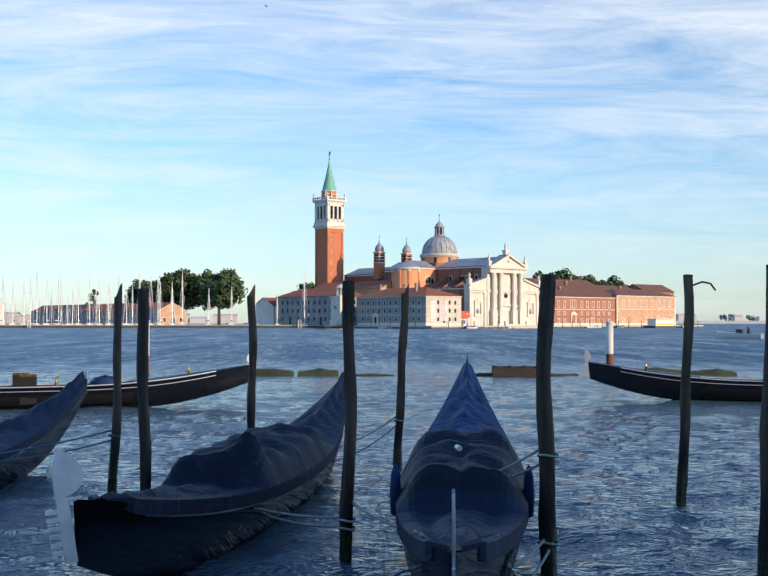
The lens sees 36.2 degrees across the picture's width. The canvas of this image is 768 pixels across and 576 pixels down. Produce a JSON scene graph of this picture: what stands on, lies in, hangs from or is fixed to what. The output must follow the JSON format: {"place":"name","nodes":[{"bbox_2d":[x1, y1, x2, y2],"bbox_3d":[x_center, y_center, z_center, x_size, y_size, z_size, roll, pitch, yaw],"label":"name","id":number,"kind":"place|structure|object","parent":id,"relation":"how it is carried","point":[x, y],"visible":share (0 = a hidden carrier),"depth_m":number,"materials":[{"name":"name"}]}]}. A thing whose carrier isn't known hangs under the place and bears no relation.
{"place":"outdoors","nodes":[
{"label":"outdoors","id":0,"kind":"place"},
{"bbox_2d":[85,289,98,303],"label":"poplar tree","id":1,"kind":"object","parent":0,"point":[93,293],"visible":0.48,"depth_m":615.79,"materials":[{"name":"green plant"}]},
{"bbox_2d":[8,324,703,328],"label":"island quay","id":2,"kind":"structure","parent":0,"point":[512,326],"depth_m":437.34,"materials":[{"name":"grey stone"}]},
{"bbox_2d":[0,305,4,322],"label":"harbour light","id":3,"kind":"object","parent":2,"relation":"on","point":[2,313],"visible":0.85,"depth_m":645.86,"materials":[{"name":"stone"}]},
{"bbox_2d":[31,297,185,324],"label":"marina shed","id":4,"kind":"structure","parent":2,"relation":"on","point":[166,307],"depth_m":561.64,"materials":[{"name":"brick"}]},
{"bbox_2d":[124,279,161,302],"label":"marina tree","id":5,"kind":"object","parent":2,"relation":"on","point":[145,284],"visible":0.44,"depth_m":602.89,"materials":[{"name":"green plant"}]},
{"bbox_2d":[154,268,200,309],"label":"marina tree","id":6,"kind":"object","parent":2,"relation":"on","point":[189,292],"visible":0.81,"depth_m":572.96,"materials":[{"name":"green plant"}]},
{"bbox_2d":[158,269,201,311],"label":"marina tree","id":7,"kind":"object","parent":2,"relation":"on","point":[192,274],"visible":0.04,"depth_m":600.84,"materials":[{"name":"green plant"}]},
{"bbox_2d":[196,272,238,324],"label":"marina tree","id":8,"kind":"object","parent":2,"relation":"on","point":[217,287],"visible":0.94,"depth_m":548.86,"materials":[{"name":"green plant"}]},
{"bbox_2d":[194,268,247,324],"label":"marina tree","id":9,"kind":"object","parent":2,"relation":"on","point":[209,273],"visible":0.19,"depth_m":570.48,"materials":[{"name":"green plant"}]},
{"bbox_2d":[292,282,314,291],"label":"tree","id":10,"kind":"object","parent":2,"relation":"on","point":[307,286],"visible":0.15,"depth_m":493.11,"materials":[{"name":"green plant"}]},
{"bbox_2d":[276,288,362,324],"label":"grey block","id":11,"kind":"structure","parent":2,"relation":"on","point":[317,309],"depth_m":462.33,"materials":[{"name":"paint"}]},
{"bbox_2d":[256,280,391,324],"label":"range","id":12,"kind":"structure","parent":2,"relation":"on","point":[266,308],"depth_m":481.84,"materials":[{"name":"paint"}]},
{"bbox_2d":[312,151,346,286],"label":"campanile","id":13,"kind":"structure","parent":2,"relation":"on","point":[329,226],"depth_m":495.78,"materials":[{"name":"brick"}]},
{"bbox_2d":[329,284,341,325],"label":"quay tower","id":14,"kind":"structure","parent":2,"relation":"on","point":[336,310],"depth_m":438.18,"materials":[{"name":"stone"}]},
{"bbox_2d":[355,283,461,325],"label":"building","id":15,"kind":"structure","parent":2,"relation":"on","point":[428,306],"depth_m":418.84,"materials":[{"name":"paint"}]},
{"bbox_2d":[343,257,494,310],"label":"church","id":16,"kind":"structure","parent":2,"relation":"on","point":[450,276],"depth_m":452.31,"materials":[{"name":"orange brick"}]},
{"bbox_2d":[373,239,385,278],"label":"small bell turret","id":17,"kind":"object","parent":16,"relation":"on","point":[379,262],"visible":1,"depth_m":483.51,"materials":[{"name":"brick"}]},
{"bbox_2d":[400,237,412,261],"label":"small bell turret","id":18,"kind":"object","parent":16,"relation":"on","point":[406,254],"visible":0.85,"depth_m":493.76,"materials":[{"name":"brick"}]},
{"bbox_2d":[420,214,458,262],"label":"church dome","id":19,"kind":"structure","parent":16,"relation":"on","point":[439,246],"depth_m":463.33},
{"bbox_2d":[461,312,469,325],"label":"red sign board","id":20,"kind":"object","parent":2,"relation":"on","point":[464,315],"visible":0.77,"depth_m":423.68,"materials":[{"name":"red"}]},
{"bbox_2d":[461,311,471,325],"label":"link wall","id":21,"kind":"structure","parent":2,"relation":"on","point":[469,321],"depth_m":426.25,"materials":[{"name":"paint"}]},
{"bbox_2d":[338,320,641,328],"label":"quay mooring piles","id":22,"kind":"object","parent":2,"relation":"on","point":[505,324],"visible":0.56,"depth_m":422.16,"materials":[{"name":"brown wood"}]},
{"bbox_2d":[463,243,540,325],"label":"church facade","id":23,"kind":"structure","parent":2,"relation":"on","point":[505,290],"depth_m":438.20,"materials":[{"name":"white stone"}]},
{"bbox_2d":[532,270,562,278],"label":"tree","id":24,"kind":"object","parent":2,"relation":"on","point":[539,273],"depth_m":525.00,"materials":[{"name":"green plant"}]},
{"bbox_2d":[554,267,576,279],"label":"tree","id":25,"kind":"object","parent":2,"relation":"on","point":[564,273],"visible":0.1,"depth_m":537.48,"materials":[{"name":"green plant"}]},
{"bbox_2d":[572,274,594,284],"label":"tree","id":26,"kind":"object","parent":2,"relation":"on","point":[578,277],"visible":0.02,"depth_m":539.43,"materials":[{"name":"green plant"}]},
{"bbox_2d":[583,274,608,285],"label":"tree","id":27,"kind":"object","parent":2,"relation":"on","point":[590,278],"visible":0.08,"depth_m":551.69,"materials":[{"name":"green plant"}]},
{"bbox_2d":[524,276,676,324],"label":"monastery","id":28,"kind":"structure","parent":2,"relation":"on","point":[588,302],"depth_m":489.00,"materials":[{"name":"brick"}]},
{"bbox_2d":[598,275,624,285],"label":"tree","id":29,"kind":"object","parent":2,"relation":"on","point":[611,281],"visible":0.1,"depth_m":557.74,"materials":[{"name":"green plant"}]},
{"bbox_2d":[645,319,676,327],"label":"vaporetto stop","id":30,"kind":"object","parent":2,"relation":"on","point":[660,323],"visible":1,"depth_m":476.65,"materials":[{"name":"white"}]},
{"bbox_2d":[0,328,764,575],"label":"water waves","id":31,"kind":"object","parent":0,"point":[608,523],"visible":0.69,"depth_m":22.25,"materials":[{"name":"blue liquid"}]},
{"bbox_2d":[0,370,86,488],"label":"gondola","id":32,"kind":"object","parent":31,"relation":"on","point":[48,421],"visible":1,"depth_m":16.43,"materials":[{"name":"fabric"}]},
{"bbox_2d":[107,284,121,492],"bbox_3d":[-3.296,1.837,14.341,0.173,3.805,0.149,0,-2,-1],"label":"mooring pole","id":33,"kind":"object","parent":31,"relation":"on","point":[114,447],"visible":0.81,"depth_m":14.32,"materials":[{"name":"brown wood"}]},
{"bbox_2d":[136,288,151,490],"bbox_3d":[-2.433,1.833,11.891,0.176,3.670,0.136,-1,-2,29],"label":"mooring pole","id":34,"kind":"object","parent":31,"relation":"on","point":[142,360],"visible":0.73,"depth_m":11.88,"materials":[{"name":"brown wood"}]},
{"bbox_2d":[45,372,344,575],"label":"gondola","id":35,"kind":"object","parent":31,"relation":"on","point":[195,510],"visible":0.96,"depth_m":10.42,"materials":[{"name":"fabric"}]},
{"bbox_2d":[247,285,256,428],"bbox_3d":[-2.120,1.902,18.502,0.228,3.920,0.169,1,-2,-20],"label":"mooring pole","id":36,"kind":"object","parent":31,"relation":"on","point":[251,390],"visible":0.62,"depth_m":18.48,"materials":[{"name":"brown wood"}]},
{"bbox_2d":[0,416,559,575],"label":"mooring ropes","id":37,"kind":"object","parent":31,"relation":"on","point":[527,556],"visible":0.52,"depth_m":10.43,"materials":[{"name":"grey fabric"}]},
{"bbox_2d":[339,280,356,562],"bbox_3d":[-0.326,1.774,10.207,0.198,3.689,0.130,1,-2,-41],"label":"mooring pole","id":38,"kind":"object","parent":31,"relation":"on","point":[349,455],"visible":0.98,"depth_m":10.21,"materials":[{"name":"brown wood"}]},
{"bbox_2d":[393,284,408,467],"bbox_3d":[0.241,1.877,17.009,0.239,3.882,0.148,1,-2,-23],"label":"mooring pole","id":39,"kind":"object","parent":31,"relation":"on","point":[400,403],"visible":0.58,"depth_m":16.99,"materials":[{"name":"brown wood"}]},
{"bbox_2d":[256,367,736,376],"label":"breakwater","id":40,"kind":"object","parent":31,"relation":"on","point":[325,372],"visible":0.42,"depth_m":46.43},
{"bbox_2d":[492,365,535,376],"bbox_3d":[5.219,3.367,46.206,1.930,0.620,0.980,0,-2,2],"label":"floating dock","id":41,"kind":"object","parent":31,"relation":"on","point":[514,371],"visible":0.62,"depth_m":45.73,"materials":[{"name":"brown wood"}]},
{"bbox_2d":[536,274,556,575],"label":"mooring pole","id":42,"kind":"object","parent":31,"relation":"on","point":[546,504],"visible":0.98,"depth_m":9.86,"materials":[{"name":"brown wood"}]},
{"bbox_2d":[605,321,613,364],"bbox_3d":[9.826,3.025,51.062,0.360,3.190,0.351,0,-2,-1],"label":"marker pile","id":43,"kind":"object","parent":31,"relation":"on","point":[609,342],"visible":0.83,"depth_m":50.95,"materials":[{"name":"white paint"}]},
{"bbox_2d":[676,274,715,505],"bbox_3d":[3.700,1.782,13.891,0.497,3.889,0.163,0,-2,-1],"label":"mooring pole","id":44,"kind":"object","parent":31,"relation":"on","point":[685,426],"visible":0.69,"depth_m":13.86,"materials":[{"name":"brown wood"}]},
{"bbox_2d":[715,325,763,338],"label":"motor boat","id":45,"kind":"object","parent":31,"relation":"on","point":[739,334],"visible":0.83,"depth_m":150.00,"materials":[{"name":"white"}]},
{"bbox_2d":[757,264,767,575],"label":"mooring pole","id":46,"kind":"object","parent":31,"relation":"on","point":[762,559],"visible":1,"depth_m":9.25,"materials":[{"name":"brown wood"}]},
{"bbox_2d":[0,323,764,561],"bbox_3d":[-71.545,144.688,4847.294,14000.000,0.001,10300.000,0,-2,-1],"label":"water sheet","id":47,"kind":"object","parent":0,"point":[699,503],"depth_m":14.55,"materials":[{"name":"blue liquid"}]},
{"bbox_2d":[0,273,7,324],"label":"sail boat","id":48,"kind":"object","parent":47,"relation":"on","point":[3,301],"visible":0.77,"depth_m":456.02,"materials":[{"name":"white"}]},
{"bbox_2d":[8,282,17,324],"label":"sail boat","id":49,"kind":"object","parent":47,"relation":"on","point":[9,323],"visible":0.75,"depth_m":454.49,"materials":[{"name":"white"}]},
{"bbox_2d":[20,281,26,324],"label":"sail boat","id":50,"kind":"object","parent":47,"relation":"on","point":[25,304],"visible":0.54,"depth_m":456.30,"materials":[{"name":"white"}]},
{"bbox_2d":[26,282,34,324],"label":"sail boat","id":51,"kind":"object","parent":47,"relation":"on","point":[30,303],"visible":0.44,"depth_m":492.19,"materials":[{"name":"white"}]},
{"bbox_2d":[29,267,41,324],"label":"sail boat","id":52,"kind":"object","parent":47,"relation":"on","point":[36,323],"visible":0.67,"depth_m":457.64,"materials":[{"name":"white"}]},
{"bbox_2d":[42,280,51,324],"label":"sail boat","id":53,"kind":"object","parent":47,"relation":"on","point":[46,323],"visible":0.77,"depth_m":454.73,"materials":[{"name":"white"}]},
{"bbox_2d":[48,289,54,322],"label":"sail boat","id":54,"kind":"object","parent":47,"relation":"on","point":[51,304],"visible":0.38,"depth_m":493.26,"materials":[{"name":"white"}]},
{"bbox_2d":[50,279,62,324],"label":"sail boat","id":55,"kind":"object","parent":47,"relation":"on","point":[58,287],"visible":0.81,"depth_m":457.30,"materials":[{"name":"white"}]},
{"bbox_2d":[57,274,64,324],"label":"sail boat","id":56,"kind":"object","parent":47,"relation":"on","point":[59,296],"visible":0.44,"depth_m":487.37,"materials":[{"name":"white"}]},
{"bbox_2d":[64,296,70,324],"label":"sail boat","id":57,"kind":"object","parent":47,"relation":"on","point":[66,314],"visible":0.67,"depth_m":454.11,"materials":[{"name":"white"}]},
{"bbox_2d":[69,288,75,324],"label":"sail boat","id":58,"kind":"object","parent":47,"relation":"on","point":[72,301],"visible":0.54,"depth_m":485.03,"materials":[{"name":"white"}]},
{"bbox_2d":[74,278,83,324],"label":"sail boat","id":59,"kind":"object","parent":47,"relation":"on","point":[78,303],"visible":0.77,"depth_m":453.70,"materials":[{"name":"white"}]},
{"bbox_2d":[85,279,95,324],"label":"sail boat","id":60,"kind":"object","parent":47,"relation":"on","point":[88,302],"visible":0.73,"depth_m":454.31,"materials":[{"name":"white"}]},
{"bbox_2d":[92,288,98,323],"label":"sail boat","id":61,"kind":"object","parent":47,"relation":"on","point":[97,306],"visible":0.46,"depth_m":493.24,"materials":[{"name":"white"}]},
{"bbox_2d":[95,280,104,324],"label":"sail boat","id":62,"kind":"object","parent":47,"relation":"on","point":[98,303],"visible":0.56,"depth_m":455.50,"materials":[{"name":"white"}]},
{"bbox_2d":[104,281,112,324],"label":"sail boat","id":63,"kind":"object","parent":47,"relation":"on","point":[107,303],"visible":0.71,"depth_m":455.25,"materials":[{"name":"white"}]},
{"bbox_2d":[105,288,112,323],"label":"sail boat","id":64,"kind":"object","parent":47,"relation":"on","point":[109,309],"visible":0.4,"depth_m":489.20,"materials":[{"name":"white"}]},
{"bbox_2d":[0,354,248,409],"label":"gondola","id":65,"kind":"object","parent":47,"relation":"on","point":[24,390],"visible":0.67,"depth_m":29.37,"materials":[{"name":"paint"}]},
{"bbox_2d":[122,287,132,324],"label":"sail boat","id":66,"kind":"object","parent":47,"relation":"on","point":[126,323],"visible":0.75,"depth_m":455.85,"materials":[{"name":"white"}]},
{"bbox_2d":[129,284,135,323],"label":"sail boat","id":67,"kind":"object","parent":47,"relation":"on","point":[132,306],"visible":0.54,"depth_m":502.19,"materials":[{"name":"white"}]},
{"bbox_2d":[133,273,139,324],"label":"sail boat","id":68,"kind":"object","parent":47,"relation":"on","point":[137,299],"visible":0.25,"depth_m":457.27,"materials":[{"name":"white"}]},
{"bbox_2d":[149,280,155,324],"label":"sail boat","id":69,"kind":"object","parent":47,"relation":"on","point":[153,304],"visible":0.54,"depth_m":458.83,"materials":[{"name":"white"}]},
{"bbox_2d":[154,284,161,324],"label":"sail boat","id":70,"kind":"object","parent":47,"relation":"on","point":[155,305],"visible":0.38,"depth_m":498.82,"materials":[{"name":"white"}]},
{"bbox_2d":[155,281,166,324],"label":"sail boat","id":71,"kind":"object","parent":47,"relation":"on","point":[159,300],"visible":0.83,"depth_m":455.59,"materials":[{"name":"white"}]},
{"bbox_2d":[0,325,323,327],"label":"marina mole","id":72,"kind":"object","parent":47,"relation":"on","point":[161,326],"visible":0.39,"depth_m":444.55},
{"bbox_2d":[168,282,175,324],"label":"sail boat","id":73,"kind":"object","parent":47,"relation":"on","point":[174,310],"visible":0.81,"depth_m":454.76,"materials":[{"name":"white"}]},
{"bbox_2d":[169,291,175,323],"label":"sail boat","id":74,"kind":"object","parent":47,"relation":"on","point":[172,317],"visible":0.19,"depth_m":485.96,"materials":[{"name":"white"}]},
{"bbox_2d":[176,270,186,324],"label":"sail boat","id":75,"kind":"object","parent":47,"relation":"on","point":[182,289],"visible":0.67,"depth_m":456.96,"materials":[{"name":"white"}]},
{"bbox_2d":[205,293,211,324],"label":"sail boat","id":76,"kind":"object","parent":47,"relation":"on","point":[208,312],"visible":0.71,"depth_m":456.70,"materials":[{"name":"white"}]},
{"bbox_2d":[228,286,234,324],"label":"sail boat","id":77,"kind":"object","parent":47,"relation":"on","point":[231,314],"visible":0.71,"depth_m":456.90,"materials":[{"name":"white"}]},
{"bbox_2d":[255,280,258,324],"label":"sail boat","id":78,"kind":"object","parent":47,"relation":"on","point":[255,298],"visible":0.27,"depth_m":456.88,"materials":[{"name":"white"}]},
{"bbox_2d":[274,295,280,324],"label":"sail boat","id":79,"kind":"object","parent":47,"relation":"on","point":[277,313],"visible":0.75,"depth_m":454.37,"materials":[{"name":"white"}]},
{"bbox_2d":[300,269,310,324],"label":"sail boat","id":80,"kind":"object","parent":47,"relation":"on","point":[304,323],"visible":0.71,"depth_m":456.90,"materials":[{"name":"white"}]},
{"bbox_2d":[390,356,534,575],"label":"gondola","id":81,"kind":"object","parent":47,"relation":"on","point":[453,489],"visible":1,"depth_m":9.46,"materials":[{"name":"fabric"}]},
{"bbox_2d":[463,326,476,328],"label":"moored boat","id":82,"kind":"object","parent":47,"relation":"on","point":[469,327],"visible":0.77,"depth_m":409.82,"materials":[{"name":"white"}]},
{"bbox_2d":[584,349,762,400],"bbox_3d":[10.967,2.372,31.567,11.034,1.460,1.260,0,-2,10],"label":"gondola","id":83,"kind":"object","parent":47,"relation":"on","point":[659,384],"visible":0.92,"depth_m":31.84,"materials":[{"name":"paint"}]},
{"bbox_2d":[0,0,767,322],"label":"sky","id":84,"kind":"structure","parent":0,"point":[602,139],"materials":[{"name":"blue"}]},
{"bbox_2d":[4,312,765,323],"bbox_3d":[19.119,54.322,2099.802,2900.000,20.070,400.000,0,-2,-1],"label":"shore","id":85,"kind":"structure","parent":0,"point":[735,319],"depth_m":1919.50,"materials":[{"name":"grey stone"}]},
{"bbox_2d":[719,314,734,320],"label":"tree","id":86,"kind":"object","parent":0,"point":[724,317],"visible":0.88,"depth_m":2081.64,"materials":[{"name":"green plant"}]},
{"bbox_2d":[746,315,759,320],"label":"tree","id":87,"kind":"object","parent":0,"point":[750,318],"visible":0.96,"depth_m":2083.10,"materials":[{"name":"green plant"}]}
]}

